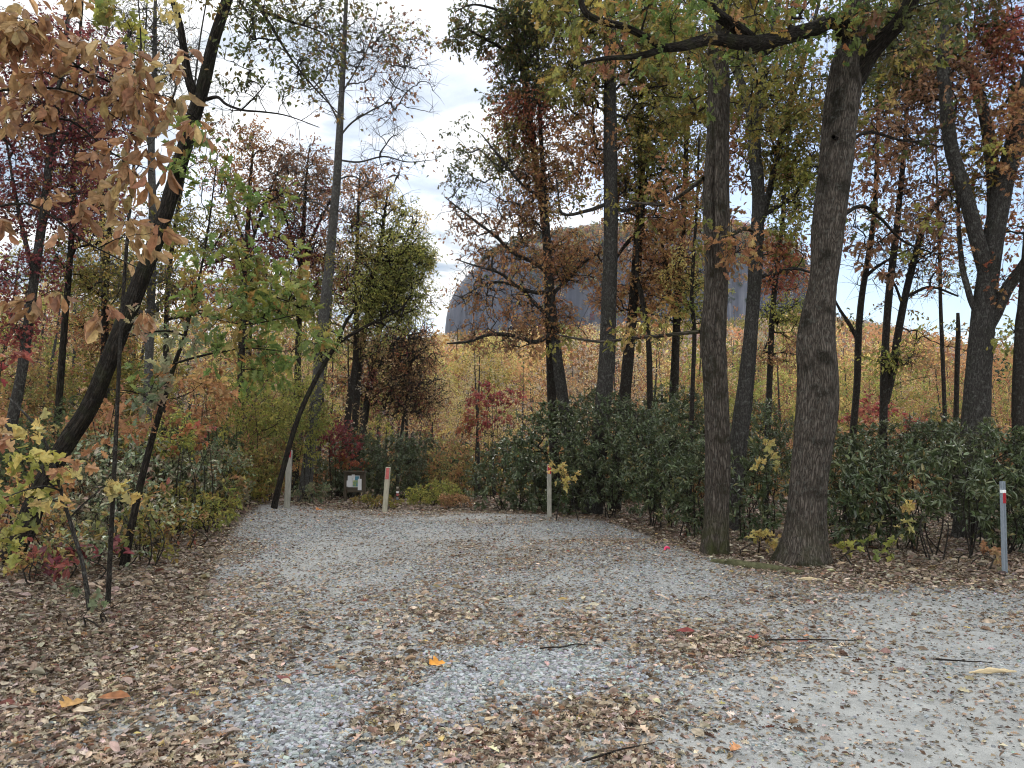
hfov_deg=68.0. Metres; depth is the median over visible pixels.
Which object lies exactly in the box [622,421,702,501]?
brush bush
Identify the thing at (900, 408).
bare tree
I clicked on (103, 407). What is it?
understory shrub
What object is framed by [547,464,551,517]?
marker post
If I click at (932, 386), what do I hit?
rust oak
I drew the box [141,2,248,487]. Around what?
slender tree
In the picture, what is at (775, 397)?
green tree
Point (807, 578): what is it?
wood splinter
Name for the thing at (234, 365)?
yellow tree
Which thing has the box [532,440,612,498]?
brush bush
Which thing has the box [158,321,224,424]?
bare tree
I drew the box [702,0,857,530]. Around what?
oak tree
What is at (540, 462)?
brush bush
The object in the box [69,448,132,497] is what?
brush bush
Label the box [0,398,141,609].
maple sapling
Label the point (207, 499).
understory shrub
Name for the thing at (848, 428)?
brush bush
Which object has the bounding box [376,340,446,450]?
bare tree
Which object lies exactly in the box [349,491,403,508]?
weed clump
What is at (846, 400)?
yellow tree
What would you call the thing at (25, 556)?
understory shrub
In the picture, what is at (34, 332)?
bare tree
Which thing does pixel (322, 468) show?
evergreen shrub
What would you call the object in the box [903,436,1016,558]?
evergreen shrub
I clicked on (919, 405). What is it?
rust oak
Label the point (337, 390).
bare tree
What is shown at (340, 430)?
red maple
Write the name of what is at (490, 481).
evergreen shrub
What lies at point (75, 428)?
leaning tree
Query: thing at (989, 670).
wood splinter
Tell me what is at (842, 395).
green tree
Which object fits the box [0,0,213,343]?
magnolia sapling
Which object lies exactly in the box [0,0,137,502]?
red maple
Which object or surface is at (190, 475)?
understory shrub
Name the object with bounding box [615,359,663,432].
bare tree
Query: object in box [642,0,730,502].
slender tree
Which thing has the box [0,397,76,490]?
brush bush
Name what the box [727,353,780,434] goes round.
bare tree
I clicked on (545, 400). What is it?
bare tree
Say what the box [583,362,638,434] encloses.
bare tree
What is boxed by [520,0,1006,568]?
oak tree
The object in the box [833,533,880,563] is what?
maple seedling
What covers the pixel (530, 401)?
maroon maple
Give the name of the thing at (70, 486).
understory shrub
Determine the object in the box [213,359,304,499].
understory shrub
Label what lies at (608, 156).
oak tree
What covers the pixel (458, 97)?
sky
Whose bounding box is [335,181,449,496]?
beech tree
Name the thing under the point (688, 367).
green tree
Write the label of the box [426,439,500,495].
brush bush
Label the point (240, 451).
brush bush
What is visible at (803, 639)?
twig
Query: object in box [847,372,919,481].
rust oak
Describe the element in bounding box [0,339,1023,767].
ground
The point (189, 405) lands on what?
bare tree
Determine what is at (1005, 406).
yellow tree
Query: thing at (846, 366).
rust oak
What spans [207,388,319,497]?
understory shrub
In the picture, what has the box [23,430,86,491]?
brush bush
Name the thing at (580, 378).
rust oak
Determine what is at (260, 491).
understory shrub
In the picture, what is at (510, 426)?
bare tree
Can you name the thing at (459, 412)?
yellow tree
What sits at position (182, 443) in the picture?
understory shrub
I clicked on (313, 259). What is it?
oak tree
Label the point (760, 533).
maple seedling
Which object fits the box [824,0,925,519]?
slender tree
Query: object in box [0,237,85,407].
green tree
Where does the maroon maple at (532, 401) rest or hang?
on the ground
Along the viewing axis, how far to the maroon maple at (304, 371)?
46.98 m
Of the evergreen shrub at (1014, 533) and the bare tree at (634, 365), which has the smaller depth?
the evergreen shrub at (1014, 533)
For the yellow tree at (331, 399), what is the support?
on the ground
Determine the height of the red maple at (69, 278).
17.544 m
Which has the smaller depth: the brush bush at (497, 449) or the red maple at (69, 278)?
the red maple at (69, 278)
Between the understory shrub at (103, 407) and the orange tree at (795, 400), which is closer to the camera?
the understory shrub at (103, 407)
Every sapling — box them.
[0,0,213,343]
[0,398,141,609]
[80,112,342,567]
[83,0,214,604]
[271,219,447,508]
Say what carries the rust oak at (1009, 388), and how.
on the ground
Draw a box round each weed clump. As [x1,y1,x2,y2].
[201,485,242,519]
[291,481,335,503]
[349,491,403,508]
[405,477,463,504]
[437,492,475,508]
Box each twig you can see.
[540,644,599,649]
[582,743,647,761]
[764,639,855,640]
[936,658,991,662]
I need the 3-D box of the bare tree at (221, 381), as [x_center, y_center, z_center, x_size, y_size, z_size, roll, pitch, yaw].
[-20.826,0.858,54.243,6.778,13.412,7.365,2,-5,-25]
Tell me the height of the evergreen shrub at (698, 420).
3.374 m
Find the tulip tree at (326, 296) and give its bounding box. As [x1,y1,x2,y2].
[252,0,447,501]
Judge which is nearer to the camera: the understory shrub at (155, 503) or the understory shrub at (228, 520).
the understory shrub at (155, 503)
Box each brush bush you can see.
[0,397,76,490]
[0,406,68,487]
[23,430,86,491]
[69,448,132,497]
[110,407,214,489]
[196,425,302,484]
[200,437,283,491]
[207,423,301,493]
[284,446,337,488]
[325,437,394,476]
[392,465,443,494]
[401,452,454,494]
[409,432,490,493]
[415,426,467,472]
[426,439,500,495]
[442,440,525,494]
[470,432,518,466]
[508,441,561,495]
[520,442,564,497]
[531,437,632,494]
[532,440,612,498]
[560,431,634,498]
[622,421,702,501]
[641,424,703,495]
[646,443,704,500]
[696,449,786,498]
[747,433,792,494]
[750,423,841,502]
[828,412,905,503]
[828,416,934,503]
[842,428,944,496]
[896,472,924,492]
[907,454,995,496]
[992,422,1012,483]
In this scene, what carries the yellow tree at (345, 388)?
on the ground
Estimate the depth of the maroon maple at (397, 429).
42.31 m
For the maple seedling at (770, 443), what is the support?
on the ground
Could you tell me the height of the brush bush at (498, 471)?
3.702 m
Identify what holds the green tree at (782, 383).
on the ground
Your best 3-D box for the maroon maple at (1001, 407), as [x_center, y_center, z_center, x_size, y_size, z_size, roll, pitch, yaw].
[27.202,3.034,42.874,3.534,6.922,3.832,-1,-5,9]
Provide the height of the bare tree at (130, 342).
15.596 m
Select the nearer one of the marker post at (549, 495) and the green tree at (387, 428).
the marker post at (549, 495)
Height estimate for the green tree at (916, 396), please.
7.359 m
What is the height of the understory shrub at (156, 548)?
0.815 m
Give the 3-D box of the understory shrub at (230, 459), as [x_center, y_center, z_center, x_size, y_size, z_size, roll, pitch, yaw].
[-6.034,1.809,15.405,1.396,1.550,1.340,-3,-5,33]
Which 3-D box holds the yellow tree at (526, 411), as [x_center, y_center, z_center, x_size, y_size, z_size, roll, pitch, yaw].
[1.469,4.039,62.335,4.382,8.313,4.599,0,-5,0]
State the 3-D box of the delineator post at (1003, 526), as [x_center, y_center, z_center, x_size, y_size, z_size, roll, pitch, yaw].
[6.011,1.865,9.276,0.090,1.343,0.036,0,-5,0]
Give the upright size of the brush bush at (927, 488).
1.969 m
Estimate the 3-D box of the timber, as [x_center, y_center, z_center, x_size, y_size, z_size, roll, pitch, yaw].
[3.181,2.407,9.914,1.282,0.168,0.152,-5,-6,45]
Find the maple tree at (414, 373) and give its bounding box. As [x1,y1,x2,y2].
[323,317,457,496]
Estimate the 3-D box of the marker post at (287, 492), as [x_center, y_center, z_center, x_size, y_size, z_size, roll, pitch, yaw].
[-4.861,2.183,16.476,0.146,1.497,0.115,0,-5,0]
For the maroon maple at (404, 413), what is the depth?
29.85 m
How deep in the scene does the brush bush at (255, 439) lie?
25.04 m
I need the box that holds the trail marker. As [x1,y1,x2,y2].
[396,487,398,502]
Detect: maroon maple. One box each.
[0,284,134,420]
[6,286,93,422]
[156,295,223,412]
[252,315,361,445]
[359,367,444,488]
[361,310,472,483]
[462,359,527,447]
[503,372,546,436]
[506,382,546,439]
[568,341,596,417]
[593,359,645,409]
[596,364,668,451]
[750,344,796,495]
[751,364,790,442]
[991,380,1011,431]
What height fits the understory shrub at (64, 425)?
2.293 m
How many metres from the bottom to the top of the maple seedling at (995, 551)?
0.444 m
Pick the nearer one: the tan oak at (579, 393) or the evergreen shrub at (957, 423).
the evergreen shrub at (957, 423)
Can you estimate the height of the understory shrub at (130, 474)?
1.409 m
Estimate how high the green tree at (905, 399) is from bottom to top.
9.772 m
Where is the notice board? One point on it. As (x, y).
(354, 481)
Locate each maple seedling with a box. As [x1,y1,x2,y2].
[547,460,580,520]
[740,528,780,553]
[749,439,780,540]
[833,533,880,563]
[881,499,948,561]
[958,540,1001,569]
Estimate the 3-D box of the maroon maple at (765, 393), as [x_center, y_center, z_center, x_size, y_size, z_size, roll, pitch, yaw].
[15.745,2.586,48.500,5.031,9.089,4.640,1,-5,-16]
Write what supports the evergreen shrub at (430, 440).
on the ground
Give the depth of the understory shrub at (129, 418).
14.81 m
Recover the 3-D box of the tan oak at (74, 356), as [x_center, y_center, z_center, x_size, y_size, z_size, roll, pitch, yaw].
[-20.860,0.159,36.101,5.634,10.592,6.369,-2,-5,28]
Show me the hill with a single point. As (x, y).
(574, 296)
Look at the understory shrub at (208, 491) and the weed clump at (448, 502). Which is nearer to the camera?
the understory shrub at (208, 491)
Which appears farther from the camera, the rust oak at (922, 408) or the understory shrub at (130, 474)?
the rust oak at (922, 408)
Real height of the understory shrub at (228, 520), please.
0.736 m
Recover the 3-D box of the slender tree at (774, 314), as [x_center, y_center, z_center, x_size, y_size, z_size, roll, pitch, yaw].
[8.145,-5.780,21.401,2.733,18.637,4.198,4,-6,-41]
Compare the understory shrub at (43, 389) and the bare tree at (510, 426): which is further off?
the bare tree at (510, 426)
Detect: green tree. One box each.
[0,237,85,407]
[0,313,54,394]
[87,259,231,423]
[323,336,401,495]
[469,367,526,461]
[653,337,736,428]
[653,358,703,426]
[682,351,773,430]
[726,345,794,425]
[729,346,795,494]
[756,347,796,459]
[786,361,870,485]
[839,335,941,432]
[873,372,922,429]
[894,360,963,432]
[941,373,1010,457]
[996,362,1012,415]
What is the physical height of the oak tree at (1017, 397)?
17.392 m
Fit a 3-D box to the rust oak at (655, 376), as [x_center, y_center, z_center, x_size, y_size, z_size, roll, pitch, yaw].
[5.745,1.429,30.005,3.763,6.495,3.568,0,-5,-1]
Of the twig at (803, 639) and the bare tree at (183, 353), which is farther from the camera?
the bare tree at (183, 353)
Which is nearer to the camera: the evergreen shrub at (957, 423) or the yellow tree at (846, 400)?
the evergreen shrub at (957, 423)
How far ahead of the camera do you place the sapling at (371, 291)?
16.21 m
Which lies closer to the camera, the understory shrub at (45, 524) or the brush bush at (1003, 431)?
the understory shrub at (45, 524)
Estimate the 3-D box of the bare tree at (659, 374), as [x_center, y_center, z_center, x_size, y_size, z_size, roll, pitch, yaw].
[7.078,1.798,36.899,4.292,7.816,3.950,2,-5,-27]
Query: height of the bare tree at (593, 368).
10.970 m
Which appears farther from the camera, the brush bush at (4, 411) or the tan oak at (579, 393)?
the tan oak at (579, 393)
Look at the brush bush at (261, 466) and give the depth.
25.11 m
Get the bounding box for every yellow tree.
[48,244,221,427]
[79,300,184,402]
[169,238,316,420]
[179,301,301,435]
[288,336,370,478]
[308,334,398,446]
[394,334,453,435]
[399,351,472,451]
[433,357,491,440]
[436,371,497,445]
[440,330,517,491]
[454,367,522,494]
[511,383,547,440]
[632,356,686,411]
[766,345,796,445]
[772,337,866,432]
[839,365,877,426]
[991,386,1010,430]
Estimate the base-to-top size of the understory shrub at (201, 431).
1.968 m
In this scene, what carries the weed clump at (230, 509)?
on the ground
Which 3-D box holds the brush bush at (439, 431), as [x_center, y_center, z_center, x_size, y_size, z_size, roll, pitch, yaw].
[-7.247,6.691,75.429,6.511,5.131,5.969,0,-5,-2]
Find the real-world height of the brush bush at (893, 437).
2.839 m
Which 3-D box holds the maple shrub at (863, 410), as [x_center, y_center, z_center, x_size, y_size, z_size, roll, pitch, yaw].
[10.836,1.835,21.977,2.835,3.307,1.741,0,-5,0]
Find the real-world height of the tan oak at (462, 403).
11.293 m
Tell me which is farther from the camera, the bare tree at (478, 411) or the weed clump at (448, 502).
the bare tree at (478, 411)
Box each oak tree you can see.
[187,114,316,479]
[243,132,357,492]
[303,161,404,496]
[434,0,602,510]
[439,0,563,505]
[509,0,696,514]
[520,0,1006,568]
[541,0,809,555]
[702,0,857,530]
[855,0,1023,538]
[978,81,1023,541]
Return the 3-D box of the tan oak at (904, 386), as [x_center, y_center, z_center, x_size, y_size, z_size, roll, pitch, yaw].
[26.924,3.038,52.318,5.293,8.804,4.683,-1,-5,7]
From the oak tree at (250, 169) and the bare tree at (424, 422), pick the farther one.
the bare tree at (424, 422)
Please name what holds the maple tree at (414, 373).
on the ground
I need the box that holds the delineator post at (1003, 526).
[999,481,1007,575]
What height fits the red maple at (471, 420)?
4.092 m
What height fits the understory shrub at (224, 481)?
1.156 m
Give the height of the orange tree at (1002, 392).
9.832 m
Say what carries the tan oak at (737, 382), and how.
on the ground
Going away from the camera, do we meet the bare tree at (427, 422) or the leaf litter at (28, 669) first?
the leaf litter at (28, 669)
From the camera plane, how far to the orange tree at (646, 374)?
67.55 m
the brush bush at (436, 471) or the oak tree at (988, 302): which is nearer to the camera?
the oak tree at (988, 302)
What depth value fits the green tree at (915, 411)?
37.35 m
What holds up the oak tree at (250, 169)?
on the ground
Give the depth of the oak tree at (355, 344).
27.24 m
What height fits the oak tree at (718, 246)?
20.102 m
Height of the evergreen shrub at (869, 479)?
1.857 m
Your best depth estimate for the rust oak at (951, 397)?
27.45 m
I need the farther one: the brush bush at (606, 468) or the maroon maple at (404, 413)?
the maroon maple at (404, 413)
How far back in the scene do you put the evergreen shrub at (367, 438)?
26.04 m
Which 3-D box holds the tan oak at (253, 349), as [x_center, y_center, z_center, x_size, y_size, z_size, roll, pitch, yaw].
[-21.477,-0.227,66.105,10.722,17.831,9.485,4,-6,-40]
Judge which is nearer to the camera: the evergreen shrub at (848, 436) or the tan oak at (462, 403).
the evergreen shrub at (848, 436)
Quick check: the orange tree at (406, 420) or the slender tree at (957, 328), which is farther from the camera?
the orange tree at (406, 420)
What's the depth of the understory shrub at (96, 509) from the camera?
10.40 m
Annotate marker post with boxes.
[284,450,292,507]
[382,467,390,511]
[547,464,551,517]
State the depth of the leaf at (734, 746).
3.94 m
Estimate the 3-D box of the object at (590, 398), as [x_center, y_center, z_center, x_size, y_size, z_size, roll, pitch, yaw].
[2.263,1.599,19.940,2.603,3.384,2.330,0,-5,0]
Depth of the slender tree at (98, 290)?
21.10 m
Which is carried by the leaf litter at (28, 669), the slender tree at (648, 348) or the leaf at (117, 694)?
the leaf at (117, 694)
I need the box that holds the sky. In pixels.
[0,0,1023,360]
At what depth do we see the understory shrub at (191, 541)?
11.32 m
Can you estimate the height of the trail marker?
0.714 m
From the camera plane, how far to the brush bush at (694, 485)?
21.57 m
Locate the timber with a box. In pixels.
[710,559,804,574]
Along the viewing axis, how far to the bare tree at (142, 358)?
34.32 m
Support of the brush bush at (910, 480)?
on the ground
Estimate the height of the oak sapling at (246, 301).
5.687 m
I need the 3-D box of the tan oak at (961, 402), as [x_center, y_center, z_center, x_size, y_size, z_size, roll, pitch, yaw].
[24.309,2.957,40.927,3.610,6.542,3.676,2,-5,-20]
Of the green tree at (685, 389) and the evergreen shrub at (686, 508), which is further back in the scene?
the green tree at (685, 389)
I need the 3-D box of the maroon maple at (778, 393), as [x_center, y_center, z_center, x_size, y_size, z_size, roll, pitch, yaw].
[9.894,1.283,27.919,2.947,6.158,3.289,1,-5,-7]
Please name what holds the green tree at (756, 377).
on the ground
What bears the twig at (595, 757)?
on the leaf litter at (28, 669)
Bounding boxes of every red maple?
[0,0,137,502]
[1,0,146,486]
[302,401,368,498]
[455,375,532,499]
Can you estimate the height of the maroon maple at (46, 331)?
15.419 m
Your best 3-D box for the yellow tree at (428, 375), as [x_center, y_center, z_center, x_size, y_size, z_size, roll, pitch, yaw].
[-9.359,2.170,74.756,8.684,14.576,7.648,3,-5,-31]
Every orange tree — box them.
[364,334,449,482]
[517,355,589,447]
[612,345,669,413]
[774,344,852,416]
[774,361,845,442]
[836,348,879,430]
[895,375,952,493]
[993,378,1011,422]
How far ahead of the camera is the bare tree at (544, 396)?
37.70 m
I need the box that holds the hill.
[445,227,809,335]
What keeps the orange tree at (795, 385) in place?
on the ground
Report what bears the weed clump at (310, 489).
on the ground
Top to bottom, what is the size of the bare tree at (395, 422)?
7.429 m
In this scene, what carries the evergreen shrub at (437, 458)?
on the ground
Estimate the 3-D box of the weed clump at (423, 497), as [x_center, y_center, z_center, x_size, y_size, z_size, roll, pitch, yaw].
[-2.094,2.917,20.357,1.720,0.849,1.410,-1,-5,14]
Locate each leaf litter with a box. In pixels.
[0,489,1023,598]
[0,497,1023,767]
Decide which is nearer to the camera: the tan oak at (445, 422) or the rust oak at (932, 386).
the rust oak at (932, 386)
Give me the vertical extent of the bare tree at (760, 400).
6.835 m
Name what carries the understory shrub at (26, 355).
on the ground
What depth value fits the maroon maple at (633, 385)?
39.33 m
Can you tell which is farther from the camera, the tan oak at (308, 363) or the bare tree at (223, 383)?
the tan oak at (308, 363)
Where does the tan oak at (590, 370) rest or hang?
on the ground
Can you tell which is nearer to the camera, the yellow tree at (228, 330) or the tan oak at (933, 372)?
the yellow tree at (228, 330)
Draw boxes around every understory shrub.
[0,344,33,387]
[0,344,86,503]
[0,428,77,525]
[0,465,73,543]
[0,502,100,557]
[0,526,86,578]
[13,395,129,510]
[19,524,150,572]
[21,534,133,587]
[33,403,143,498]
[39,493,127,541]
[48,341,188,492]
[53,454,163,538]
[59,581,140,627]
[65,383,152,527]
[66,425,179,531]
[67,506,180,562]
[81,476,173,567]
[88,451,213,508]
[91,478,199,549]
[96,405,180,504]
[102,405,205,519]
[118,404,251,492]
[119,440,228,517]
[134,497,208,548]
[142,479,224,534]
[159,358,240,498]
[162,420,216,531]
[170,461,249,514]
[177,436,255,498]
[186,491,237,532]
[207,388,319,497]
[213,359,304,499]
[213,480,258,510]
[214,445,280,503]
[222,433,296,500]
[266,366,337,500]
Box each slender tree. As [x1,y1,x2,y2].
[43,3,172,502]
[45,161,147,466]
[81,0,239,502]
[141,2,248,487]
[583,0,703,510]
[623,131,687,512]
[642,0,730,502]
[653,138,731,502]
[745,1,828,502]
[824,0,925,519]
[855,24,984,524]
[901,102,973,513]
[941,313,968,518]
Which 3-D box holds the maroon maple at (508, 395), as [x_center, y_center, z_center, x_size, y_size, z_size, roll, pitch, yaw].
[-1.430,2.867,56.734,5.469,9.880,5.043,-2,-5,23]
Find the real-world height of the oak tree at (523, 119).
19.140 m
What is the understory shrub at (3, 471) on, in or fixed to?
on the ground
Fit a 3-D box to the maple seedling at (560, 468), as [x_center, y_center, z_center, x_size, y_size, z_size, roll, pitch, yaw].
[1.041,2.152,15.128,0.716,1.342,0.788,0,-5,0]
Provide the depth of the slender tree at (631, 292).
18.61 m
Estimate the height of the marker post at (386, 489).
1.292 m
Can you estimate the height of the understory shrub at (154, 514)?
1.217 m
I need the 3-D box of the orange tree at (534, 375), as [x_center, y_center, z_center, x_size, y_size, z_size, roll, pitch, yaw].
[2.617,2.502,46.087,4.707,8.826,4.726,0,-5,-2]
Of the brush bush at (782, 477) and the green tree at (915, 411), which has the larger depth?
the green tree at (915, 411)
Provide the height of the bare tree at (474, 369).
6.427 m
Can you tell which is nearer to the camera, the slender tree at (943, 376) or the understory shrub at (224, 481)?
the understory shrub at (224, 481)
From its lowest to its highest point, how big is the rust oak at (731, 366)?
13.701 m
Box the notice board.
[343,471,366,502]
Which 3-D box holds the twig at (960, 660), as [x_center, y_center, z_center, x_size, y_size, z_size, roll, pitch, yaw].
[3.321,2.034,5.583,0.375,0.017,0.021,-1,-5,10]
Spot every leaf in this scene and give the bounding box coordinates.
[59,695,83,706]
[98,690,129,698]
[429,655,444,664]
[676,627,693,631]
[729,741,740,750]
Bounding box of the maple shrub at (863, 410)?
[838,391,931,446]
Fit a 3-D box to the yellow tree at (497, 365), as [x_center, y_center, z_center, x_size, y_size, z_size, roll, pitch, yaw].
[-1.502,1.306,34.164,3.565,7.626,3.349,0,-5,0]
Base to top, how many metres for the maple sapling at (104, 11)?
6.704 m
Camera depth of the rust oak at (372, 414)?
53.18 m
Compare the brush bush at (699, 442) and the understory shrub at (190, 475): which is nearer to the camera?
the understory shrub at (190, 475)
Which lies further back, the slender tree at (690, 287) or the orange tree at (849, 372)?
the orange tree at (849, 372)
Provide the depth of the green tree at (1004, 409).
29.44 m
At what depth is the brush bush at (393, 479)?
40.10 m
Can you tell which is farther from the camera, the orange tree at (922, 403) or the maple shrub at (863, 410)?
the orange tree at (922, 403)
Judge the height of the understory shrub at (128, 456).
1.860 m
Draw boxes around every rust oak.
[177,246,314,432]
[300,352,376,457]
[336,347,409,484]
[540,360,593,427]
[616,340,699,427]
[681,349,763,432]
[700,341,766,421]
[796,345,866,408]
[839,383,904,431]
[840,357,895,427]
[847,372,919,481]
[893,387,948,431]
[898,369,961,440]
[907,366,996,424]
[923,336,1012,430]
[991,371,1011,438]
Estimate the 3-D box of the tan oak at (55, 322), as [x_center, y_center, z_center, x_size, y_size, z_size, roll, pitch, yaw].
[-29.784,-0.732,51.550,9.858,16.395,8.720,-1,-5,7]
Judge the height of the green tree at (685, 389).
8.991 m
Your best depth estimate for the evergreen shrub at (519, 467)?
16.85 m
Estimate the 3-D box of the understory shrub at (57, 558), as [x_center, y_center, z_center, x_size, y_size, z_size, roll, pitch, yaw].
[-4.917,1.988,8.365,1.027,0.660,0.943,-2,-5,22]
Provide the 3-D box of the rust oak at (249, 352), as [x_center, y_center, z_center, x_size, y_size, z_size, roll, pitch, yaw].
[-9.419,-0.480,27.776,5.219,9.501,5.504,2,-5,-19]
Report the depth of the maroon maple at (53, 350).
29.58 m
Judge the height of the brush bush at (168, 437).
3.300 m
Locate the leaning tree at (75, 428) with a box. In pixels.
[0,0,381,566]
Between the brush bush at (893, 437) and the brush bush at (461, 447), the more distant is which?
the brush bush at (461, 447)
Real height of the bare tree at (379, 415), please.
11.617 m
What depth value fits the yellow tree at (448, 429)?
47.57 m
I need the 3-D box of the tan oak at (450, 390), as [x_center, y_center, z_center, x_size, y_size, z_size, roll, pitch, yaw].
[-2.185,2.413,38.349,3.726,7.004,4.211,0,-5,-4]
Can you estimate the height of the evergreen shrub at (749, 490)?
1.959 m
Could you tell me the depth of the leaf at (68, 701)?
4.55 m
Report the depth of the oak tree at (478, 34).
19.45 m
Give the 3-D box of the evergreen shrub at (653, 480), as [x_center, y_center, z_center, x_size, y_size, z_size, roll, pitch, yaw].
[2.833,1.505,14.493,2.109,2.578,1.806,0,-5,0]
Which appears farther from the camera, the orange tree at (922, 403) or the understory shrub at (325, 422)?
the orange tree at (922, 403)
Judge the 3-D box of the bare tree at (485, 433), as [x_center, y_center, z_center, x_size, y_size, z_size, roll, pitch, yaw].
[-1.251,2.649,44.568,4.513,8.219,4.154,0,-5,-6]
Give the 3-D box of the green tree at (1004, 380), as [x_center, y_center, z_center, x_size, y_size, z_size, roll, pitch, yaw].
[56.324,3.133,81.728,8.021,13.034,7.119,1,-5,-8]
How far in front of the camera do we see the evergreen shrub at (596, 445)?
15.92 m
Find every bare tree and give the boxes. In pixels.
[0,296,96,421]
[2,283,71,370]
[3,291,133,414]
[9,323,100,420]
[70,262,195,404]
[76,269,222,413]
[140,319,229,416]
[155,299,235,405]
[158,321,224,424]
[177,325,265,424]
[185,297,306,416]
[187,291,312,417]
[198,328,277,422]
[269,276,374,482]
[293,356,374,444]
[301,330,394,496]
[336,336,420,489]
[361,356,432,492]
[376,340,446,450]
[392,356,460,450]
[395,370,448,446]
[436,352,517,497]
[439,346,514,488]
[453,364,524,452]
[479,392,529,483]
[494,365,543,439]
[517,357,590,444]
[527,378,591,442]
[545,350,598,408]
[565,347,633,428]
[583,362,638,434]
[585,333,666,443]
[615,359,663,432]
[618,345,701,431]
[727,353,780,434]
[730,374,793,443]
[859,376,923,430]
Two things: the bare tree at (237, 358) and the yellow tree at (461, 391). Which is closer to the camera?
the bare tree at (237, 358)
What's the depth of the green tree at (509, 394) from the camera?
80.36 m
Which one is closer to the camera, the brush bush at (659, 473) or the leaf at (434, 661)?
the leaf at (434, 661)
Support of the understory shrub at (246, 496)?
on the ground
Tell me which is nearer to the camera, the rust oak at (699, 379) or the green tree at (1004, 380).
the rust oak at (699, 379)
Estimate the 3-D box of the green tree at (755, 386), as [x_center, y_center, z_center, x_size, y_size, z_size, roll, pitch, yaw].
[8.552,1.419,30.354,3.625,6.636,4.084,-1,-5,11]
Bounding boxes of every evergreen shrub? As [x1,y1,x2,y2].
[294,454,343,498]
[323,427,386,496]
[355,429,432,498]
[398,430,447,496]
[421,435,477,492]
[461,435,554,510]
[498,397,606,514]
[556,392,664,517]
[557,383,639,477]
[605,395,704,527]
[627,380,704,508]
[654,432,704,537]
[729,398,794,515]
[729,434,788,541]
[827,422,885,524]
[827,439,902,548]
[835,414,957,527]
[838,437,939,551]
[899,404,998,522]
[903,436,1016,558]
[928,416,1023,546]
[962,424,1023,553]
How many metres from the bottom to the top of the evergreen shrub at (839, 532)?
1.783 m
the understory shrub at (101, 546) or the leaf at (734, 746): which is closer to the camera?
the leaf at (734, 746)
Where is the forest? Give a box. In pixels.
[5,219,1013,453]
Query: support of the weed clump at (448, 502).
on the ground
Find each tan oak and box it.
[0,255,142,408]
[2,284,98,422]
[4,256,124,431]
[5,285,139,419]
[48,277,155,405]
[220,300,315,411]
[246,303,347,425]
[264,325,346,424]
[431,396,473,461]
[433,360,491,453]
[434,371,504,493]
[569,381,591,437]
[578,347,657,409]
[701,350,787,422]
[868,365,933,423]
[897,368,953,427]
[924,379,1006,430]
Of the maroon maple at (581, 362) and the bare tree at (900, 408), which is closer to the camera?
the bare tree at (900, 408)
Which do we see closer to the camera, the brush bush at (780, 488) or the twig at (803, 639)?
the twig at (803, 639)
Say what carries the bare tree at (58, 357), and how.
on the ground
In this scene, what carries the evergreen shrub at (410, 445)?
on the ground
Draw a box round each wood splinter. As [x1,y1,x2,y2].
[796,577,825,580]
[969,667,1016,673]
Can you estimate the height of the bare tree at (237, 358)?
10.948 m
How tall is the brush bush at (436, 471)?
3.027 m
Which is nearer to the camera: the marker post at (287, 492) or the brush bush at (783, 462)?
the marker post at (287, 492)
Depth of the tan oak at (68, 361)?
36.03 m
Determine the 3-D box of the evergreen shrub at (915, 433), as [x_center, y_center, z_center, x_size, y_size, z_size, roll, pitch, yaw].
[7.383,1.710,14.551,2.582,2.286,2.002,0,-5,0]
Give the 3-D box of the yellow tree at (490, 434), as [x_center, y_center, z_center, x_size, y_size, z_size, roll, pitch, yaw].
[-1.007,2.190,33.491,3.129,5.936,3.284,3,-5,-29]
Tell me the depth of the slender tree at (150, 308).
17.32 m
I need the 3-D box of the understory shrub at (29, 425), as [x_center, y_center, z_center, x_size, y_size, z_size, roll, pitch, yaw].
[-9.573,1.518,16.359,2.619,2.620,2.481,0,-5,0]
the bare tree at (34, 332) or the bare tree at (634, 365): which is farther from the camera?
the bare tree at (34, 332)
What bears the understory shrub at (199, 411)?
on the ground
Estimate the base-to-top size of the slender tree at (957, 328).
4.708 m
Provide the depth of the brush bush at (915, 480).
22.53 m
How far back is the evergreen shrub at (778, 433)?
17.16 m
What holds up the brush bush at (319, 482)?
on the ground
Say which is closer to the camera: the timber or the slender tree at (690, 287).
the timber
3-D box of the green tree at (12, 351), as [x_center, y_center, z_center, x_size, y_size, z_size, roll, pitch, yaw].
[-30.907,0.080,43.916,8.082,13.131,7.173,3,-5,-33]

